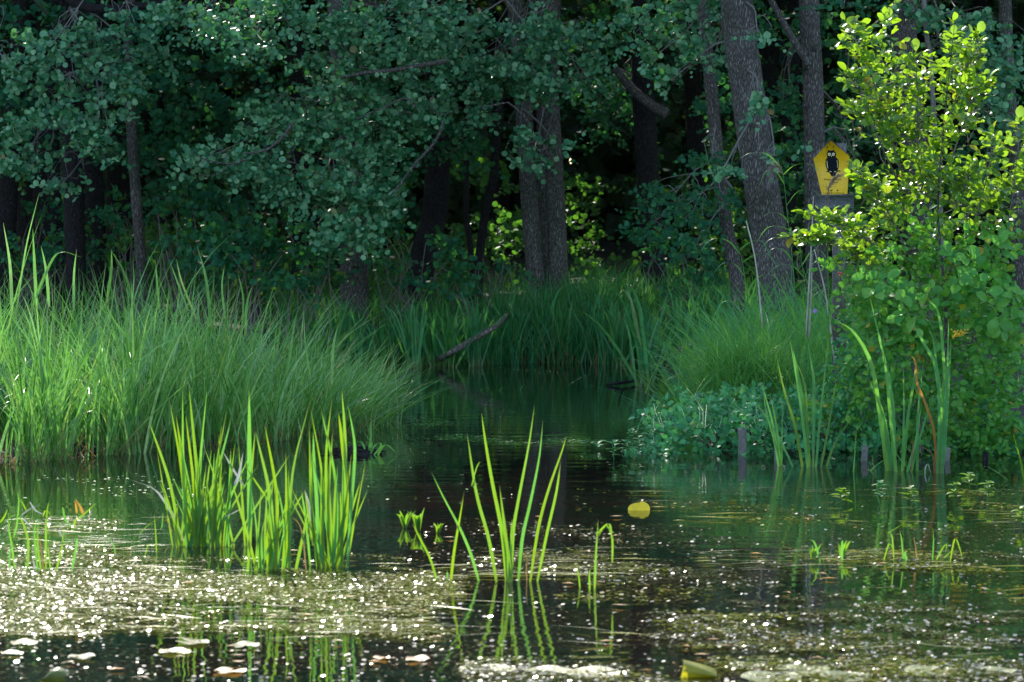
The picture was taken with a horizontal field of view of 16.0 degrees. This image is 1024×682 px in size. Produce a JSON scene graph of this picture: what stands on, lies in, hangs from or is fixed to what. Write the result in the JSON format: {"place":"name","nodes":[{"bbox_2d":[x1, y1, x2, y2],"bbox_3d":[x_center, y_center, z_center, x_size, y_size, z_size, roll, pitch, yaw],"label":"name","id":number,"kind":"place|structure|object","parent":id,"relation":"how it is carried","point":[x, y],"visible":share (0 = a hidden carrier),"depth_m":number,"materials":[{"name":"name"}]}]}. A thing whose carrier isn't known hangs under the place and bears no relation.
{"place":"outdoors","nodes":[
{"label":"outdoors","id":0,"kind":"place"},
{"bbox_2d":[0,361,1023,681],"bbox_3d":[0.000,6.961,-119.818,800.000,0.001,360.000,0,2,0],"label":"water","id":1,"kind":"structure","parent":0,"point":[598,487],"depth_m":23.31,"materials":[{"name":"liquid"}]},
{"bbox_2d":[0,492,94,570],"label":"arrowhead plant","id":2,"kind":"object","parent":1,"relation":"on","point":[37,548],"visible":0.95,"depth_m":21.42,"materials":[{"name":"green plant"}]},
{"bbox_2d":[132,389,288,548],"bbox_3d":[-1.909,0.824,22.896,1.030,1.067,0.288,0,2,0],"label":"yellow iris","id":3,"kind":"object","parent":1,"relation":"on","point":[195,517],"visible":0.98,"depth_m":22.89,"materials":[{"name":"green plant"}]},
{"bbox_2d":[0,223,450,464],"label":"sedge bed","id":4,"kind":"object","parent":1,"relation":"on","point":[109,391],"visible":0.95,"depth_m":32.38,"materials":[{"name":"green plant"}]},
{"bbox_2d":[0,514,474,643],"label":"duckweed mat","id":5,"kind":"object","parent":1,"relation":"on","point":[341,576],"visible":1,"depth_m":20.08,"materials":[{"name":"green plant"}]},
{"bbox_2d":[233,409,308,571],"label":"yellow iris","id":6,"kind":"object","parent":1,"relation":"on","point":[271,555],"visible":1,"depth_m":21.39,"materials":[{"name":"green plant"}]},
{"bbox_2d":[23,366,612,504],"bbox_3d":[-0.983,0.745,36.429,4.560,0.012,21.574,0,2,4],"label":"duckweed","id":7,"kind":"object","parent":1,"relation":"on","point":[423,436],"visible":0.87,"depth_m":32.80,"materials":[{"name":"green plant"}]},
{"bbox_2d":[292,394,367,567],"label":"yellow iris","id":8,"kind":"object","parent":1,"relation":"on","point":[336,552],"visible":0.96,"depth_m":21.63,"materials":[{"name":"green plant"}]},
{"bbox_2d":[299,295,370,363],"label":"iris clump","id":9,"kind":"object","parent":1,"relation":"on","point":[337,319],"visible":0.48,"depth_m":47.72,"materials":[{"name":"green plant"}]},
{"bbox_2d":[319,294,384,362],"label":"iris clump","id":10,"kind":"object","parent":1,"relation":"on","point":[347,322],"visible":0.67,"depth_m":47.80,"materials":[{"name":"green plant"}]},
{"bbox_2d":[327,308,381,366],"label":"iris clump","id":11,"kind":"object","parent":1,"relation":"on","point":[370,339],"visible":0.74,"depth_m":47.04,"materials":[{"name":"green plant"}]},
{"bbox_2d":[349,310,402,365],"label":"iris clump","id":12,"kind":"object","parent":1,"relation":"on","point":[382,347],"visible":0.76,"depth_m":47.23,"materials":[{"name":"green plant"}]},
{"bbox_2d":[273,347,496,424],"bbox_3d":[-1.231,0.418,35.336,2.201,0.759,1.960,1,2,16],"label":"sedge clump","id":13,"kind":"object","parent":1,"relation":"on","point":[390,383],"visible":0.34,"depth_m":35.37,"materials":[{"name":"green plant"}]},
{"bbox_2d":[367,290,442,367],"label":"iris clump","id":14,"kind":"object","parent":1,"relation":"on","point":[409,340],"visible":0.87,"depth_m":46.90,"materials":[{"name":"green plant"}]},
{"bbox_2d":[391,293,471,365],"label":"iris clump","id":15,"kind":"object","parent":1,"relation":"on","point":[433,349],"visible":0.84,"depth_m":47.21,"materials":[{"name":"green plant"}]},
{"bbox_2d":[420,299,493,366],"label":"iris clump","id":16,"kind":"object","parent":1,"relation":"on","point":[452,342],"visible":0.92,"depth_m":46.92,"materials":[{"name":"green plant"}]},
{"bbox_2d":[418,292,504,365],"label":"iris clump","id":17,"kind":"object","parent":1,"relation":"on","point":[476,351],"visible":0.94,"depth_m":47.17,"materials":[{"name":"green plant"}]},
{"bbox_2d":[435,294,529,361],"bbox_3d":[-0.565,-0.117,48.570,1.168,0.934,3.550,0,2,8],"label":"fallen log","id":18,"kind":"object","parent":1,"relation":"on","point":[462,345],"visible":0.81,"depth_m":46.92,"materials":[{"name":"wood"}]},
{"bbox_2d":[413,411,565,582],"bbox_3d":[-0.129,0.899,20.820,0.878,1.064,0.171,0,2,0],"label":"yellow iris","id":19,"kind":"object","parent":1,"relation":"on","point":[508,554],"visible":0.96,"depth_m":20.82,"materials":[{"name":"green plant"}]},
{"bbox_2d":[452,281,530,338],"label":"iris clump","id":20,"kind":"object","parent":1,"relation":"on","point":[499,302],"visible":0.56,"depth_m":48.81,"materials":[{"name":"green plant"}]},
{"bbox_2d":[480,304,518,364],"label":"iris clump","id":21,"kind":"object","parent":1,"relation":"on","point":[493,343],"visible":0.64,"depth_m":47.73,"materials":[{"name":"green plant"}]},
{"bbox_2d":[252,258,757,364],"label":"reeds","id":22,"kind":"object","parent":1,"relation":"on","point":[507,355],"visible":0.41,"depth_m":48.62,"materials":[{"name":"green plant"}]},
{"bbox_2d":[0,482,1023,681],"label":"scattered duckweed","id":23,"kind":"object","parent":1,"relation":"on","point":[907,628],"visible":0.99,"depth_m":18.21,"materials":[{"name":"plant"}]},
{"bbox_2d":[5,484,1023,664],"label":"floating straws","id":24,"kind":"object","parent":1,"relation":"on","point":[461,576],"visible":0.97,"depth_m":21.33,"materials":[{"name":"brown plant"}]},
{"bbox_2d":[13,515,1023,677],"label":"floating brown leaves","id":25,"kind":"object","parent":1,"relation":"on","point":[439,635],"visible":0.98,"depth_m":18.73,"materials":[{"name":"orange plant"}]},
{"bbox_2d":[526,298,596,362],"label":"iris clump","id":26,"kind":"object","parent":1,"relation":"on","point":[560,332],"visible":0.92,"depth_m":48.05,"materials":[{"name":"green plant"}]},
{"bbox_2d":[565,665,620,677],"bbox_3d":[0.372,1.518,16.730,0.254,0.026,0.255,0,2,0],"label":"lily pad","id":27,"kind":"object","parent":1,"relation":"on","point":[592,670],"visible":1,"depth_m":16.76,"materials":[{"name":"beige plant"}]},
{"bbox_2d":[564,285,641,363],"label":"iris clump","id":28,"kind":"object","parent":1,"relation":"on","point":[600,318],"visible":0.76,"depth_m":47.94,"materials":[{"name":"green plant"}]},
{"bbox_2d":[593,294,638,365],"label":"iris clump","id":29,"kind":"object","parent":1,"relation":"on","point":[625,341],"visible":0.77,"depth_m":47.42,"materials":[{"name":"green plant"}]},
{"bbox_2d":[588,304,651,365],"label":"iris clump","id":30,"kind":"object","parent":1,"relation":"on","point":[614,352],"visible":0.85,"depth_m":47.24,"materials":[{"name":"green plant"}]},
{"bbox_2d":[562,286,685,386],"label":"iris clump","id":31,"kind":"object","parent":1,"relation":"on","point":[643,356],"visible":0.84,"depth_m":42.10,"materials":[{"name":"green plant"}]},
{"bbox_2d":[630,286,710,352],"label":"iris clump","id":32,"kind":"object","parent":1,"relation":"on","point":[677,316],"visible":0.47,"depth_m":47.59,"materials":[{"name":"green plant"}]},
{"bbox_2d":[681,659,719,677],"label":"curled leaf","id":33,"kind":"object","parent":1,"relation":"on","point":[692,669],"visible":1,"depth_m":16.66,"materials":[{"name":"plant"}]},
{"bbox_2d":[445,655,1017,681],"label":"algae","id":34,"kind":"object","parent":1,"relation":"on","point":[882,679],"visible":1,"depth_m":16.86,"materials":[{"name":"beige plant"}]},
{"bbox_2d":[494,489,1023,652],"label":"golden weed","id":35,"kind":"object","parent":1,"relation":"on","point":[773,614],"visible":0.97,"depth_m":20.37,"materials":[{"name":"green plant"}]},
{"bbox_2d":[740,671,800,681],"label":"lily pad","id":36,"kind":"object","parent":1,"relation":"on","point":[755,677],"visible":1,"depth_m":16.61,"materials":[{"name":"beige plant"}]},
{"bbox_2d":[752,382,794,466],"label":"yellow iris","id":37,"kind":"object","parent":1,"relation":"on","point":[778,450],"visible":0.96,"depth_m":29.71,"materials":[{"name":"green plant"}]},
{"bbox_2d":[774,336,853,466],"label":"yellow iris","id":38,"kind":"object","parent":1,"relation":"on","point":[807,442],"visible":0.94,"depth_m":29.64,"materials":[{"name":"green plant"}]},
{"bbox_2d":[835,299,933,472],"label":"yellow iris","id":39,"kind":"object","parent":1,"relation":"on","point":[890,459],"visible":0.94,"depth_m":29.17,"materials":[{"name":"green plant"}]},
{"bbox_2d":[812,524,961,561],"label":"bent stems","id":40,"kind":"object","parent":1,"relation":"on","point":[904,555],"visible":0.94,"depth_m":22.01,"materials":[{"name":"green plant"}]},
{"bbox_2d":[910,302,950,473],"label":"yellow iris","id":41,"kind":"object","parent":1,"relation":"on","point":[940,443],"visible":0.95,"depth_m":28.91,"materials":[{"name":"green plant"}]},
{"bbox_2d":[0,236,1023,459],"bbox_3d":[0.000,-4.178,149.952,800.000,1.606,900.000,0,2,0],"label":"ground","id":42,"kind":"structure","parent":0,"point":[609,247],"depth_m":56.42,"materials":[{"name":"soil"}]},
{"bbox_2d":[0,0,28,323],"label":"alder tree","id":43,"kind":"object","parent":42,"relation":"on","point":[8,198],"visible":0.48,"depth_m":51.86,"materials":[{"name":"brown plant"}]},
{"bbox_2d":[14,0,36,296],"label":"forest tree","id":44,"kind":"object","parent":42,"relation":"on","point":[22,223],"visible":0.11,"depth_m":62.58,"materials":[{"name":"brown plant"}]},
{"bbox_2d":[47,10,64,313],"bbox_3d":[-6.687,-8.153,54.161,5.839,15.814,5.769,0,2,0],"label":"alder tree","id":45,"kind":"object","parent":42,"relation":"on","point":[55,281],"visible":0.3,"depth_m":53.88,"materials":[{"name":"brown plant"}]},
{"bbox_2d":[0,183,134,323],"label":"alder shrub","id":46,"kind":"object","parent":42,"relation":"on","point":[106,211],"visible":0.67,"depth_m":51.13,"materials":[{"name":"green plant"}]},
{"bbox_2d":[0,10,179,310],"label":"forest tree","id":47,"kind":"object","parent":42,"relation":"on","point":[39,205],"visible":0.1,"depth_m":57.30,"materials":[{"name":"brown plant"}]},
{"bbox_2d":[0,0,190,323],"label":"alder tree","id":48,"kind":"object","parent":42,"relation":"on","point":[72,122],"visible":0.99,"depth_m":46.72,"materials":[{"name":"green plant"}]},
{"bbox_2d":[84,0,109,314],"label":"alder tree","id":49,"kind":"object","parent":42,"relation":"on","point":[95,196],"visible":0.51,"depth_m":52.86,"materials":[{"name":"brown plant"}]},
{"bbox_2d":[0,0,196,218],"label":"forest tree","id":50,"kind":"object","parent":42,"relation":"on","point":[81,107],"visible":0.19,"depth_m":65.36,"materials":[{"name":"green plant"}]},
{"bbox_2d":[12,201,191,318],"bbox_3d":[-5.559,-1.173,51.937,3.230,1.751,2.537,2,3,39],"label":"alder shrub","id":51,"kind":"object","parent":42,"relation":"on","point":[124,242],"visible":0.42,"depth_m":51.98,"materials":[{"name":"green plant"}]},
{"bbox_2d":[124,0,148,322],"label":"alder tree","id":52,"kind":"object","parent":42,"relation":"on","point":[136,208],"visible":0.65,"depth_m":49.91,"materials":[{"name":"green plant"}]},
{"bbox_2d":[73,0,223,150],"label":"forest tree","id":53,"kind":"object","parent":42,"relation":"on","point":[182,60],"visible":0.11,"depth_m":77.10,"materials":[{"name":"green plant"}]},
{"bbox_2d":[60,0,237,281],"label":"forest tree","id":54,"kind":"object","parent":42,"relation":"on","point":[114,174],"visible":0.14,"depth_m":69.27,"materials":[{"name":"brown plant"}]},
{"bbox_2d":[122,0,199,276],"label":"forest tree","id":55,"kind":"object","parent":42,"relation":"on","point":[126,184],"visible":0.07,"depth_m":73.46,"materials":[{"name":"brown plant"}]},
{"bbox_2d":[85,0,252,262],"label":"forest tree","id":56,"kind":"object","parent":42,"relation":"on","point":[146,116],"visible":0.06,"depth_m":83.05,"materials":[{"name":"brown plant"}]},
{"bbox_2d":[103,0,257,261],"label":"forest tree","id":57,"kind":"object","parent":42,"relation":"on","point":[160,103],"visible":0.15,"depth_m":80.81,"materials":[{"name":"green plant"}]},
{"bbox_2d":[142,182,413,362],"bbox_3d":[-3.356,-0.688,48.129,3.787,2.837,3.622,0,2,10],"label":"alder shrub","id":58,"kind":"object","parent":42,"relation":"on","point":[241,235],"visible":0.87,"depth_m":47.47,"materials":[{"name":"green plant"}]},
{"bbox_2d":[169,0,426,308],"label":"forest tree","id":59,"kind":"object","parent":42,"relation":"on","point":[297,77],"visible":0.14,"depth_m":57.00,"materials":[{"name":"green plant"}]},
{"bbox_2d":[180,0,424,230],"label":"forest tree","id":60,"kind":"object","parent":42,"relation":"on","point":[240,83],"visible":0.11,"depth_m":72.76,"materials":[{"name":"green plant"}]},
{"bbox_2d":[217,0,404,280],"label":"forest tree","id":61,"kind":"object","parent":42,"relation":"on","point":[309,3],"visible":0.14,"depth_m":69.21,"materials":[{"name":"green plant"}]},
{"bbox_2d":[138,0,489,308],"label":"alder tree","id":62,"kind":"object","parent":42,"relation":"on","point":[436,187],"visible":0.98,"depth_m":45.41,"materials":[{"name":"green plant"}]},
{"bbox_2d":[0,0,1009,227],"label":"shaded foliage","id":63,"kind":"object","parent":62,"relation":"attached to","point":[209,199],"visible":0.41,"depth_m":51.68,"materials":[{"name":"green plant"}]},
{"bbox_2d":[255,0,423,294],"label":"forest tree","id":64,"kind":"object","parent":42,"relation":"on","point":[331,164],"visible":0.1,"depth_m":62.80,"materials":[{"name":"green plant"}]},
{"bbox_2d":[166,0,532,328],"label":"alder tree","id":65,"kind":"object","parent":42,"relation":"on","point":[348,188],"visible":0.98,"depth_m":45.65,"materials":[{"name":"green plant"}]},
{"bbox_2d":[259,0,452,267],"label":"forest tree","id":66,"kind":"object","parent":42,"relation":"on","point":[400,171],"visible":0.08,"depth_m":76.40,"materials":[{"name":"green plant"}]},
{"bbox_2d":[349,225,536,335],"bbox_3d":[-0.791,-0.783,49.440,1.900,1.590,2.803,1,3,29],"label":"alder shrub","id":67,"kind":"object","parent":42,"relation":"on","point":[461,267],"visible":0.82,"depth_m":49.05,"materials":[{"name":"green plant"}]},
{"bbox_2d":[463,0,473,306],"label":"alder tree","id":68,"kind":"object","parent":42,"relation":"on","point":[467,226],"visible":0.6,"depth_m":57.92,"materials":[{"name":"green plant"}]},
{"bbox_2d":[376,0,573,264],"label":"forest tree","id":69,"kind":"object","parent":42,"relation":"on","point":[496,44],"visible":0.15,"depth_m":80.60,"materials":[{"name":"green plant"}]},
{"bbox_2d":[473,4,508,312],"bbox_3d":[-0.061,-6.603,54.873,1.083,12.767,0.234,-1,2,-15],"label":"alder tree","id":70,"kind":"object","parent":42,"relation":"on","point":[485,212],"visible":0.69,"depth_m":54.90,"materials":[{"name":"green plant"}]},
{"bbox_2d":[384,0,619,311],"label":"alder tree","id":71,"kind":"object","parent":42,"relation":"on","point":[543,211],"visible":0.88,"depth_m":46.94,"materials":[{"name":"green plant"}]},
{"bbox_2d":[0,138,1011,311],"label":"undergrowth","id":72,"kind":"object","parent":42,"relation":"on","point":[505,229],"visible":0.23,"depth_m":60.54,"materials":[{"name":"green plant"}]},
{"bbox_2d":[0,0,1023,264],"bbox_3d":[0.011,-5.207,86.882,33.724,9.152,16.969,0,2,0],"label":"wood","id":73,"kind":"object","parent":42,"relation":"on","point":[204,74],"visible":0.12,"depth_m":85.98,"materials":[{"name":"green plant"}]},
{"bbox_2d":[402,0,623,27],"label":"forest tree","id":74,"kind":"object","parent":42,"relation":"on","point":[500,9],"visible":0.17,"depth_m":76.01,"materials":[{"name":"green plant"}]},
{"bbox_2d":[450,0,580,250],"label":"forest tree","id":75,"kind":"object","parent":42,"relation":"on","point":[504,201],"visible":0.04,"depth_m":90.36,"materials":[{"name":"brown plant"}]},
{"bbox_2d":[424,0,615,252],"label":"forest tree","id":76,"kind":"object","parent":42,"relation":"on","point":[517,200],"visible":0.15,"depth_m":87.41,"materials":[{"name":"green plant"}]},
{"bbox_2d":[451,0,632,120],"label":"forest tree","id":77,"kind":"object","parent":42,"relation":"on","point":[578,52],"visible":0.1,"depth_m":71.70,"materials":[{"name":"green plant"}]},
{"bbox_2d":[571,0,669,299],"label":"alder tree","id":78,"kind":"object","parent":42,"relation":"on","point":[647,108],"visible":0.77,"depth_m":52.82,"materials":[{"name":"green plant"}]},
{"bbox_2d":[579,0,716,287],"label":"forest tree","id":79,"kind":"object","parent":42,"relation":"on","point":[692,90],"visible":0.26,"depth_m":65.63,"materials":[{"name":"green plant"}]},
{"bbox_2d":[622,226,727,329],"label":"alder shrub","id":80,"kind":"object","parent":42,"relation":"on","point":[699,276],"visible":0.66,"depth_m":48.98,"materials":[{"name":"green plant"}]},
{"bbox_2d":[614,0,750,324],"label":"alder tree","id":81,"kind":"object","parent":42,"relation":"on","point":[723,199],"visible":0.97,"depth_m":44.84,"materials":[{"name":"green plant"}]},
{"bbox_2d":[551,302,859,399],"bbox_3d":[1.957,0.079,33.636,3.488,0.966,2.564,0,2,0],"label":"sedge tussock","id":82,"kind":"object","parent":42,"relation":"on","point":[733,369],"visible":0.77,"depth_m":33.45,"materials":[{"name":"green plant"}]},
{"bbox_2d":[701,238,783,367],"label":"common reed","id":83,"kind":"object","parent":82,"relation":"on","point":[748,330],"visible":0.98,"depth_m":32.61,"materials":[{"name":"green plant"}]},
{"bbox_2d":[599,0,812,331],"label":"alder tree","id":84,"kind":"object","parent":42,"relation":"on","point":[750,99],"visible":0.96,"depth_m":42.31,"materials":[{"name":"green plant"}]},
{"bbox_2d":[631,0,802,182],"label":"forest tree","id":85,"kind":"object","parent":42,"relation":"on","point":[682,100],"visible":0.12,"depth_m":73.44,"materials":[{"name":"green plant"}]},
{"bbox_2d":[594,260,887,427],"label":"bank reeds","id":86,"kind":"object","parent":42,"relation":"on","point":[775,311],"visible":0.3,"depth_m":35.31,"materials":[{"name":"green plant"}]},
{"bbox_2d":[653,0,892,298],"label":"forest tree","id":87,"kind":"object","parent":42,"relation":"on","point":[769,54],"visible":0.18,"depth_m":61.01,"materials":[{"name":"green plant"}]},
{"bbox_2d":[672,0,875,226],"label":"forest tree","id":88,"kind":"object","parent":42,"relation":"on","point":[779,114],"visible":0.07,"depth_m":69.09,"materials":[{"name":"green plant"}]},
{"bbox_2d":[741,152,819,367],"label":"common reed","id":89,"kind":"object","parent":42,"relation":"on","point":[777,166],"visible":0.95,"depth_m":31.88,"materials":[{"name":"green plant"}]},
{"bbox_2d":[672,0,903,291],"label":"forest tree","id":90,"kind":"object","parent":42,"relation":"on","point":[794,67],"visible":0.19,"depth_m":59.33,"materials":[{"name":"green plant"}]},
{"bbox_2d":[622,309,1023,456],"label":"herb bank","id":91,"kind":"structure","parent":42,"relation":"on","point":[668,434],"depth_m":31.56,"materials":[{"name":"green plant"}]},
{"bbox_2d":[764,0,893,320],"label":"alder tree","id":92,"kind":"object","parent":42,"relation":"on","point":[810,78],"visible":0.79,"depth_m":43.34,"materials":[{"name":"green plant"}]},
{"bbox_2d":[768,0,811,66],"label":"tree branch","id":93,"kind":"object","parent":92,"relation":"attached to","point":[800,51],"visible":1,"depth_m":43.16,"materials":[{"name":"brown plant"}]},
{"bbox_2d":[814,138,853,416],"bbox_3d":[2.882,-0.556,32.648,0.357,2.519,0.112,0,2,0],"label":"sign post","id":94,"kind":"object","parent":42,"relation":"on","point":[841,201],"visible":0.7,"depth_m":32.62,"materials":[{"name":"grey wood"}]},
{"bbox_2d":[813,141,849,194],"bbox_3d":[2.854,-1.543,32.560,0.324,0.493,0.008,0,2,0],"label":"owl sign","id":95,"kind":"object","parent":94,"relation":"attached to","point":[831,158],"visible":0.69,"depth_m":32.56,"materials":[{"name":"yellow metal"}]},
{"bbox_2d":[777,0,1023,455],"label":"alder bush","id":96,"kind":"object","parent":42,"relation":"on","point":[962,287],"visible":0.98,"depth_m":30.52,"materials":[{"name":"green plant"}]},
{"bbox_2d":[788,257,1023,455],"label":"vine tangle","id":97,"kind":"object","parent":96,"relation":"attached to","point":[1000,445],"visible":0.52,"depth_m":31.12,"materials":[{"name":"green plant"}]},
{"bbox_2d":[800,0,1022,266],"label":"forest tree","id":98,"kind":"object","parent":42,"relation":"on","point":[996,15],"visible":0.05,"depth_m":75.21,"materials":[{"name":"green plant"}]},
{"bbox_2d":[921,0,944,268],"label":"alder tree","id":99,"kind":"object","parent":42,"relation":"on","point":[928,47],"visible":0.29,"depth_m":43.88,"materials":[{"name":"plant"}]},
{"bbox_2d":[843,0,1023,255],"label":"forest tree","id":100,"kind":"object","parent":42,"relation":"on","point":[937,75],"visible":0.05,"depth_m":79.75,"materials":[{"name":"green plant"}]},
{"bbox_2d":[867,0,1023,286],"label":"forest tree","id":101,"kind":"object","parent":42,"relation":"on","point":[982,3],"visible":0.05,"depth_m":62.87,"materials":[{"name":"green plant"}]},
{"bbox_2d":[872,0,1023,263],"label":"forest tree","id":102,"kind":"object","parent":42,"relation":"on","point":[968,4],"visible":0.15,"depth_m":64.23,"materials":[{"name":"green plant"}]},
{"bbox_2d":[939,0,962,266],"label":"forest tree","id":103,"kind":"object","parent":42,"relation":"on","point":[955,123],"visible":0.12,"depth_m":69.72,"materials":[{"name":"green plant"}]},
{"bbox_2d":[881,0,1023,333],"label":"alder tree","id":104,"kind":"object","parent":42,"relation":"on","point":[909,12],"visible":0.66,"depth_m":43.93,"materials":[{"name":"green plant"}]},
{"bbox_2d":[998,0,1023,333],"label":"alder tree","id":105,"kind":"object","parent":42,"relation":"on","point":[1005,9],"visible":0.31,"depth_m":46.88,"materials":[{"name":"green plant"}]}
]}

